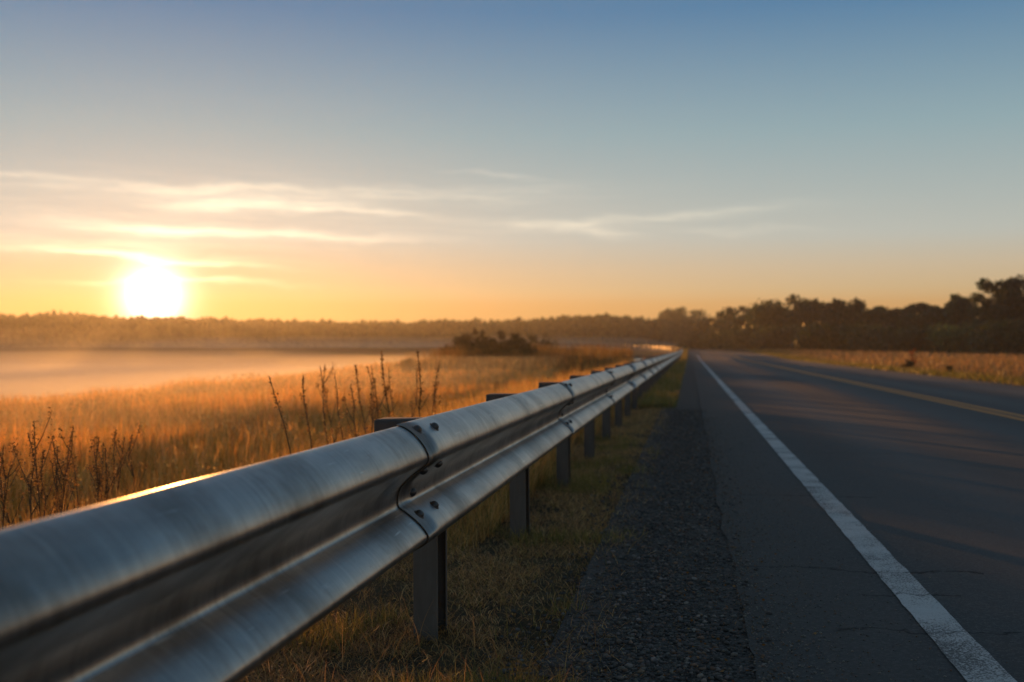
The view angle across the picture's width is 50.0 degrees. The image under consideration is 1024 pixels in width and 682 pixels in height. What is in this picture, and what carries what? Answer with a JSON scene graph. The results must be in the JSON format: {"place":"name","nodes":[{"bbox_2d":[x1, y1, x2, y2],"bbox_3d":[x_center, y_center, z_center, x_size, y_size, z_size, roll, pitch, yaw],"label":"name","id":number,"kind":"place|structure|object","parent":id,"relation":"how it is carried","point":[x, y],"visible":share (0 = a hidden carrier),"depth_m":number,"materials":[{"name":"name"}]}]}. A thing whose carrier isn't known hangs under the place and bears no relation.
{"place":"outdoors","nodes":[
{"label":"outdoors","id":0,"kind":"place"},
{"bbox_2d":[0,355,634,528],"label":"meadow grass","id":1,"kind":"structure","parent":0,"point":[171,439],"depth_m":17.26,"materials":[{"name":"orange plant"}]},
{"bbox_2d":[0,347,1023,681],"bbox_3d":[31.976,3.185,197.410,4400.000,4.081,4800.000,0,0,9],"label":"ground","id":2,"kind":"structure","parent":0,"point":[46,371],"depth_m":39.81,"materials":[{"name":"soil"}]},
{"bbox_2d":[0,447,25,528],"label":"tall weed","id":3,"kind":"object","parent":2,"relation":"on","point":[6,476],"visible":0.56,"depth_m":4.56,"materials":[{"name":"brown plant"}]},
{"bbox_2d":[0,445,26,524],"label":"tall weed","id":4,"kind":"object","parent":2,"relation":"on","point":[1,490],"visible":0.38,"depth_m":4.84,"materials":[{"name":"brown plant"}]},
{"bbox_2d":[8,433,55,521],"bbox_3d":[-1.929,0.817,4.418,0.191,0.896,0.117,0,0,24],"label":"tall weed","id":5,"kind":"object","parent":2,"relation":"on","point":[30,485],"visible":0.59,"depth_m":4.43,"materials":[{"name":"brown plant"}]},
{"bbox_2d":[26,407,54,519],"bbox_3d":[-2.041,0.815,4.700,0.164,1.065,0.131,0,0,39],"label":"tall weed","id":6,"kind":"object","parent":2,"relation":"on","point":[36,478],"visible":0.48,"depth_m":4.71,"materials":[{"name":"brown plant"}]},
{"bbox_2d":[29,450,64,521],"bbox_3d":[-1.960,0.881,4.610,0.153,0.850,0.104,0,0,-25],"label":"tall weed","id":7,"kind":"object","parent":2,"relation":"on","point":[45,497],"visible":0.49,"depth_m":4.60,"materials":[{"name":"brown plant"}]},
{"bbox_2d":[49,441,68,512],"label":"tall weed","id":8,"kind":"object","parent":2,"relation":"on","point":[56,483],"visible":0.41,"depth_m":4.96,"materials":[{"name":"brown plant"}]},
{"bbox_2d":[47,435,79,513],"bbox_3d":[-1.840,0.823,4.456,0.165,0.885,0.111,0,0,-13],"label":"tall weed","id":9,"kind":"object","parent":2,"relation":"on","point":[64,484],"visible":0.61,"depth_m":4.47,"materials":[{"name":"brown plant"}]},
{"bbox_2d":[49,433,79,512],"bbox_3d":[-2.167,0.929,5.301,0.117,0.988,0.147,0,0,9],"label":"tall weed","id":10,"kind":"object","parent":2,"relation":"on","point":[68,469],"visible":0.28,"depth_m":5.31,"materials":[{"name":"brown plant"}]},
{"bbox_2d":[52,446,82,511],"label":"tall weed","id":11,"kind":"object","parent":2,"relation":"on","point":[56,468],"visible":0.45,"depth_m":4.69,"materials":[{"name":"brown plant"}]},
{"bbox_2d":[58,426,86,508],"bbox_3d":[-2.037,0.885,5.131,0.150,0.986,0.164,0,0,9],"label":"tall weed","id":12,"kind":"object","parent":2,"relation":"on","point":[71,440],"visible":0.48,"depth_m":5.12,"materials":[{"name":"brown plant"}]},
{"bbox_2d":[83,438,102,497],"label":"tall weed","id":13,"kind":"object","parent":2,"relation":"on","point":[97,469],"visible":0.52,"depth_m":4.88,"materials":[{"name":"brown plant"}]},
{"bbox_2d":[87,436,112,503],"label":"tall weed","id":14,"kind":"object","parent":2,"relation":"on","point":[101,462],"visible":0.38,"depth_m":5.21,"materials":[{"name":"brown plant"}]},
{"bbox_2d":[90,448,125,502],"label":"tall weed","id":15,"kind":"object","parent":2,"relation":"on","point":[106,479],"visible":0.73,"depth_m":4.81,"materials":[{"name":"brown plant"}]},
{"bbox_2d":[101,433,134,500],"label":"tall weed","id":16,"kind":"object","parent":2,"relation":"on","point":[119,476],"visible":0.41,"depth_m":5.51,"materials":[{"name":"brown plant"}]},
{"bbox_2d":[108,429,133,500],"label":"tall weed","id":17,"kind":"object","parent":2,"relation":"on","point":[113,455],"visible":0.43,"depth_m":5.39,"materials":[{"name":"brown plant"}]},
{"bbox_2d":[117,423,150,494],"bbox_3d":[-1.896,0.896,5.548,0.124,0.970,0.176,0,0,25],"label":"tall weed","id":18,"kind":"object","parent":2,"relation":"on","point":[130,461],"visible":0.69,"depth_m":5.53,"materials":[{"name":"brown plant"}]},
{"bbox_2d":[269,377,309,453],"bbox_3d":[-0.986,0.592,4.965,0.230,0.875,0.061,0,0,-26],"label":"tall weed","id":19,"kind":"object","parent":2,"relation":"on","point":[283,422],"visible":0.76,"depth_m":4.93,"materials":[{"name":"brown plant"}]},
{"bbox_2d":[299,375,312,449],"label":"tall weed","id":20,"kind":"object","parent":2,"relation":"on","point":[305,407],"visible":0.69,"depth_m":6.21,"materials":[{"name":"brown plant"}]},
{"bbox_2d":[316,362,338,441],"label":"tall weed","id":21,"kind":"object","parent":2,"relation":"on","point":[325,397],"visible":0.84,"depth_m":7.43,"materials":[{"name":"brown plant"}]},
{"bbox_2d":[319,367,338,444],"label":"tall weed","id":22,"kind":"object","parent":2,"relation":"on","point":[323,413],"visible":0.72,"depth_m":6.50,"materials":[{"name":"brown plant"}]},
{"bbox_2d":[334,373,345,439],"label":"tall weed","id":23,"kind":"object","parent":2,"relation":"on","point":[336,388],"visible":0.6,"depth_m":6.32,"materials":[{"name":"brown plant"}]},
{"bbox_2d":[0,343,682,681],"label":"guardrail","id":24,"kind":"object","parent":2,"relation":"on","point":[236,575],"visible":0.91,"depth_m":1.93,"materials":[{"name":"metal"}]},
{"bbox_2d":[0,310,684,347],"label":"woods","id":25,"kind":"object","parent":2,"relation":"on","point":[69,329],"visible":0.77,"depth_m":292.77,"materials":[{"name":"brown plant"}]},
{"bbox_2d":[341,384,360,436],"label":"tall weed","id":26,"kind":"object","parent":2,"relation":"on","point":[353,421],"visible":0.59,"depth_m":5.99,"materials":[{"name":"brown plant"}]},
{"bbox_2d":[353,365,369,434],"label":"tall weed","id":27,"kind":"object","parent":2,"relation":"on","point":[358,391],"visible":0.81,"depth_m":6.89,"materials":[{"name":"brown plant"}]},
{"bbox_2d":[360,366,375,432],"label":"tall weed","id":28,"kind":"object","parent":2,"relation":"on","point":[370,428],"visible":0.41,"depth_m":7.22,"materials":[{"name":"brown plant"}]},
{"bbox_2d":[364,366,377,431],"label":"tall weed","id":29,"kind":"object","parent":2,"relation":"on","point":[372,414],"visible":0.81,"depth_m":6.58,"materials":[{"name":"brown plant"}]},
{"bbox_2d":[368,378,389,426],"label":"tall weed","id":30,"kind":"object","parent":2,"relation":"on","point":[376,398],"visible":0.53,"depth_m":7.15,"materials":[{"name":"brown plant"}]},
{"bbox_2d":[378,351,396,416],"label":"tall weed","id":31,"kind":"object","parent":2,"relation":"on","point":[385,394],"visible":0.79,"depth_m":6.45,"materials":[{"name":"brown plant"}]},
{"bbox_2d":[388,367,401,416],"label":"tall weed","id":32,"kind":"object","parent":2,"relation":"on","point":[389,381],"visible":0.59,"depth_m":7.49,"materials":[{"name":"brown plant"}]},
{"bbox_2d":[394,358,415,372],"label":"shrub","id":33,"kind":"object","parent":2,"relation":"on","point":[407,361],"visible":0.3,"depth_m":46.03,"materials":[{"name":"brown plant"}]},
{"bbox_2d":[409,370,418,416],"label":"tall weed","id":34,"kind":"object","parent":2,"relation":"on","point":[416,398],"visible":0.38,"depth_m":7.17,"materials":[{"name":"brown plant"}]},
{"bbox_2d":[182,355,657,559],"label":"meadow grass","id":35,"kind":"structure","parent":2,"relation":"on","point":[494,503],"depth_m":7.09,"materials":[{"name":"brown plant"}]},
{"bbox_2d":[414,349,428,416],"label":"tall weed","id":36,"kind":"object","parent":2,"relation":"on","point":[420,387],"visible":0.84,"depth_m":6.56,"materials":[{"name":"brown plant"}]},
{"bbox_2d":[423,382,443,414],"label":"tall weed","id":37,"kind":"object","parent":2,"relation":"on","point":[434,399],"visible":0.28,"depth_m":7.58,"materials":[{"name":"brown plant"}]},
{"bbox_2d":[432,360,439,414],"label":"tall weed","id":38,"kind":"object","parent":2,"relation":"on","point":[436,375],"visible":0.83,"depth_m":6.78,"materials":[{"name":"brown plant"}]},
{"bbox_2d":[238,405,674,681],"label":"verge grass","id":39,"kind":"structure","parent":2,"relation":"on","point":[535,540],"depth_m":4.07,"materials":[{"name":"green plant"}]},
{"bbox_2d":[437,338,475,358],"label":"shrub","id":40,"kind":"object","parent":2,"relation":"on","point":[467,344],"visible":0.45,"depth_m":61.69,"materials":[{"name":"green plant"}]},
{"bbox_2d":[451,334,488,353],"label":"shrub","id":41,"kind":"object","parent":2,"relation":"on","point":[476,341],"visible":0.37,"depth_m":62.60,"materials":[{"name":"green plant"}]},
{"bbox_2d":[460,328,492,351],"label":"tree","id":42,"kind":"object","parent":2,"relation":"on","point":[482,336],"visible":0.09,"depth_m":63.67,"materials":[{"name":"green plant"}]},
{"bbox_2d":[480,338,506,356],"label":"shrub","id":43,"kind":"object","parent":2,"relation":"on","point":[491,343],"visible":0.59,"depth_m":60.63,"materials":[{"name":"green plant"}]},
{"bbox_2d":[372,342,633,375],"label":"reeds","id":44,"kind":"object","parent":2,"relation":"on","point":[588,356],"visible":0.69,"depth_m":50.23,"materials":[{"name":"brown plant"}]},
{"bbox_2d":[496,330,520,356],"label":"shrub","id":45,"kind":"object","parent":2,"relation":"on","point":[501,335],"visible":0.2,"depth_m":62.96,"materials":[{"name":"green plant"}]},
{"bbox_2d":[496,337,537,359],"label":"bush","id":46,"kind":"object","parent":2,"relation":"on","point":[527,347],"visible":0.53,"depth_m":59.65,"materials":[{"name":"green plant"}]},
{"bbox_2d":[526,334,560,349],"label":"bush","id":47,"kind":"object","parent":2,"relation":"on","point":[533,340],"visible":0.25,"depth_m":83.32,"materials":[{"name":"green plant"}]},
{"bbox_2d":[536,350,756,681],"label":"gravel shoulder","id":48,"kind":"object","parent":2,"relation":"on","point":[689,397],"visible":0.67,"depth_m":4.40},
{"bbox_2d":[477,409,792,681],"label":"gravel","id":49,"kind":"structure","parent":48,"relation":"on","point":[645,608],"depth_m":4.03,"materials":[{"name":"grey gravel"}]},
{"bbox_2d":[644,307,690,345],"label":"tree","id":50,"kind":"object","parent":2,"relation":"on","point":[664,321],"visible":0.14,"depth_m":297.99,"materials":[{"name":"green plant"}]},
{"bbox_2d":[658,306,710,347],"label":"tree","id":51,"kind":"object","parent":2,"relation":"on","point":[680,317],"visible":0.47,"depth_m":288.75,"materials":[{"name":"green plant"}]},
{"bbox_2d":[679,316,716,341],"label":"tree","id":52,"kind":"object","parent":2,"relation":"on","point":[687,329],"visible":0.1,"depth_m":249.48,"materials":[{"name":"green plant"}]},
{"bbox_2d":[675,327,729,348],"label":"bush","id":53,"kind":"object","parent":2,"relation":"on","point":[699,341],"visible":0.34,"depth_m":199.44,"materials":[{"name":"green plant"}]},
{"bbox_2d":[692,311,737,335],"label":"tree","id":54,"kind":"object","parent":2,"relation":"on","point":[703,323],"visible":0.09,"depth_m":213.05,"materials":[{"name":"green plant"}]},
{"bbox_2d":[701,306,748,333],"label":"tree","id":55,"kind":"object","parent":2,"relation":"on","point":[722,323],"visible":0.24,"depth_m":202.98,"materials":[{"name":"green plant"}]},
{"bbox_2d":[704,325,770,349],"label":"bush","id":56,"kind":"object","parent":2,"relation":"on","point":[740,338],"visible":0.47,"depth_m":176.69,"materials":[{"name":"green plant"}]},
{"bbox_2d":[730,308,781,328],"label":"tree","id":57,"kind":"object","parent":2,"relation":"on","point":[739,324],"visible":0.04,"depth_m":193.59,"materials":[{"name":"green plant"}]},
{"bbox_2d":[742,293,808,329],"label":"tree","id":58,"kind":"object","parent":2,"relation":"on","point":[771,313],"visible":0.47,"depth_m":183.33,"materials":[{"name":"green plant"}]},
{"bbox_2d":[751,323,806,348],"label":"bush","id":59,"kind":"object","parent":2,"relation":"on","point":[774,337],"visible":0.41,"depth_m":165.28,"materials":[{"name":"green plant"}]},
{"bbox_2d":[780,298,840,328],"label":"tree","id":60,"kind":"object","parent":2,"relation":"on","point":[792,315],"visible":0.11,"depth_m":179.92,"materials":[{"name":"green plant"}]},
{"bbox_2d":[795,298,863,327],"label":"tree","id":61,"kind":"object","parent":2,"relation":"on","point":[824,313],"visible":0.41,"depth_m":172.83,"materials":[{"name":"green plant"}]},
{"bbox_2d":[791,322,889,350],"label":"bush","id":62,"kind":"object","parent":2,"relation":"on","point":[812,336],"visible":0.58,"depth_m":146.58,"materials":[{"name":"green plant"}]},
{"bbox_2d":[821,297,887,327],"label":"tree","id":63,"kind":"object","parent":2,"relation":"on","point":[857,305],"visible":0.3,"depth_m":169.56,"materials":[{"name":"green plant"}]},
{"bbox_2d":[816,323,911,352],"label":"bush","id":64,"kind":"object","parent":2,"relation":"on","point":[852,340],"visible":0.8,"depth_m":144.05,"materials":[{"name":"green plant"}]},
{"bbox_2d":[854,306,904,326],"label":"tree","id":65,"kind":"object","parent":2,"relation":"on","point":[880,313],"visible":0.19,"depth_m":168.02,"materials":[{"name":"green plant"}]},
{"bbox_2d":[742,348,1023,385],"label":"field grass","id":66,"kind":"structure","parent":2,"relation":"on","point":[936,359],"depth_m":75.95,"materials":[{"name":"brown plant"}]},
{"bbox_2d":[901,359,914,367],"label":"shrub","id":67,"kind":"object","parent":2,"relation":"on","point":[908,363],"visible":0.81,"depth_m":59.91,"materials":[{"name":"brown plant"}]},
{"bbox_2d":[883,302,937,329],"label":"tree","id":68,"kind":"object","parent":2,"relation":"on","point":[894,315],"visible":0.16,"depth_m":156.83,"materials":[{"name":"green plant"}]},
{"bbox_2d":[909,349,916,363],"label":"shrub","id":69,"kind":"object","parent":2,"relation":"on","point":[912,359],"visible":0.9,"depth_m":63.99,"materials":[{"name":"brown plant"}]},
{"bbox_2d":[892,323,943,352],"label":"bush","id":70,"kind":"object","parent":2,"relation":"on","point":[915,336],"visible":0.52,"depth_m":143.57,"materials":[{"name":"green plant"}]},
{"bbox_2d":[895,306,977,330],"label":"tree","id":71,"kind":"object","parent":2,"relation":"on","point":[933,315],"visible":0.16,"depth_m":148.95,"materials":[{"name":"green plant"}]},
{"bbox_2d":[944,365,954,370],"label":"shrub","id":72,"kind":"object","parent":2,"relation":"on","point":[949,367],"visible":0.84,"depth_m":51.87,"materials":[{"name":"brown plant"}]},
{"bbox_2d":[943,293,979,317],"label":"tree","id":73,"kind":"object","parent":2,"relation":"on","point":[953,297],"visible":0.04,"depth_m":155.26,"materials":[{"name":"green plant"}]},
{"bbox_2d":[924,320,1001,353],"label":"bush","id":74,"kind":"object","parent":2,"relation":"on","point":[949,338],"visible":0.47,"depth_m":135.14,"materials":[{"name":"green plant"}]},
{"bbox_2d":[940,297,986,331],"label":"tree","id":75,"kind":"object","parent":2,"relation":"on","point":[956,312],"visible":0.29,"depth_m":145.54,"materials":[{"name":"green plant"}]},
{"bbox_2d":[968,278,1015,326],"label":"tree","id":76,"kind":"object","parent":2,"relation":"on","point":[985,286],"visible":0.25,"depth_m":139.96,"materials":[{"name":"green plant"}]},
{"bbox_2d":[963,318,1023,354],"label":"bush","id":77,"kind":"object","parent":2,"relation":"on","point":[1003,335],"visible":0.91,"depth_m":127.75,"materials":[{"name":"green plant"}]},
{"bbox_2d":[989,274,1023,320],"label":"tree","id":78,"kind":"object","parent":2,"relation":"on","point":[1010,309],"visible":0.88,"depth_m":135.02,"materials":[{"name":"green plant"}]},
{"bbox_2d":[0,0,1023,322],"label":"sky","id":79,"kind":"structure","parent":0,"point":[349,161],"materials":[{"name":"blue"}]},
{"bbox_2d":[631,348,687,408],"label":"verge grass","id":80,"kind":"structure","parent":0,"point":[659,394],"depth_m":22.29,"materials":[{"name":"green plant"}]},
{"bbox_2d":[553,347,1023,681],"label":"road","id":81,"kind":"structure","parent":0,"point":[952,475],"depth_m":6.25,"materials":[{"name":"grey asphalt"}]},
{"bbox_2d":[653,349,1023,420],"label":"line","id":82,"kind":"object","parent":81,"relation":"on","point":[910,395],"visible":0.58,"depth_m":19.62,"materials":[{"name":"yellow paint"}]},
{"bbox_2d":[667,351,1016,681],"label":"edge line","id":83,"kind":"object","parent":81,"relation":"on","point":[969,657],"visible":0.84,"depth_m":4.17,"materials":[{"name":"white paint"}]},
{"bbox_2d":[696,351,1023,416],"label":"line","id":84,"kind":"object","parent":81,"relation":"on","point":[914,393],"visible":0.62,"depth_m":20.44,"materials":[{"name":"yellow paint"}]},
{"bbox_2d":[704,417,1023,681],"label":"loose grit","id":85,"kind":"object","parent":81,"relation":"on","point":[744,615],"visible":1,"depth_m":4.08,"materials":[{"name":"gravel"}]}
]}

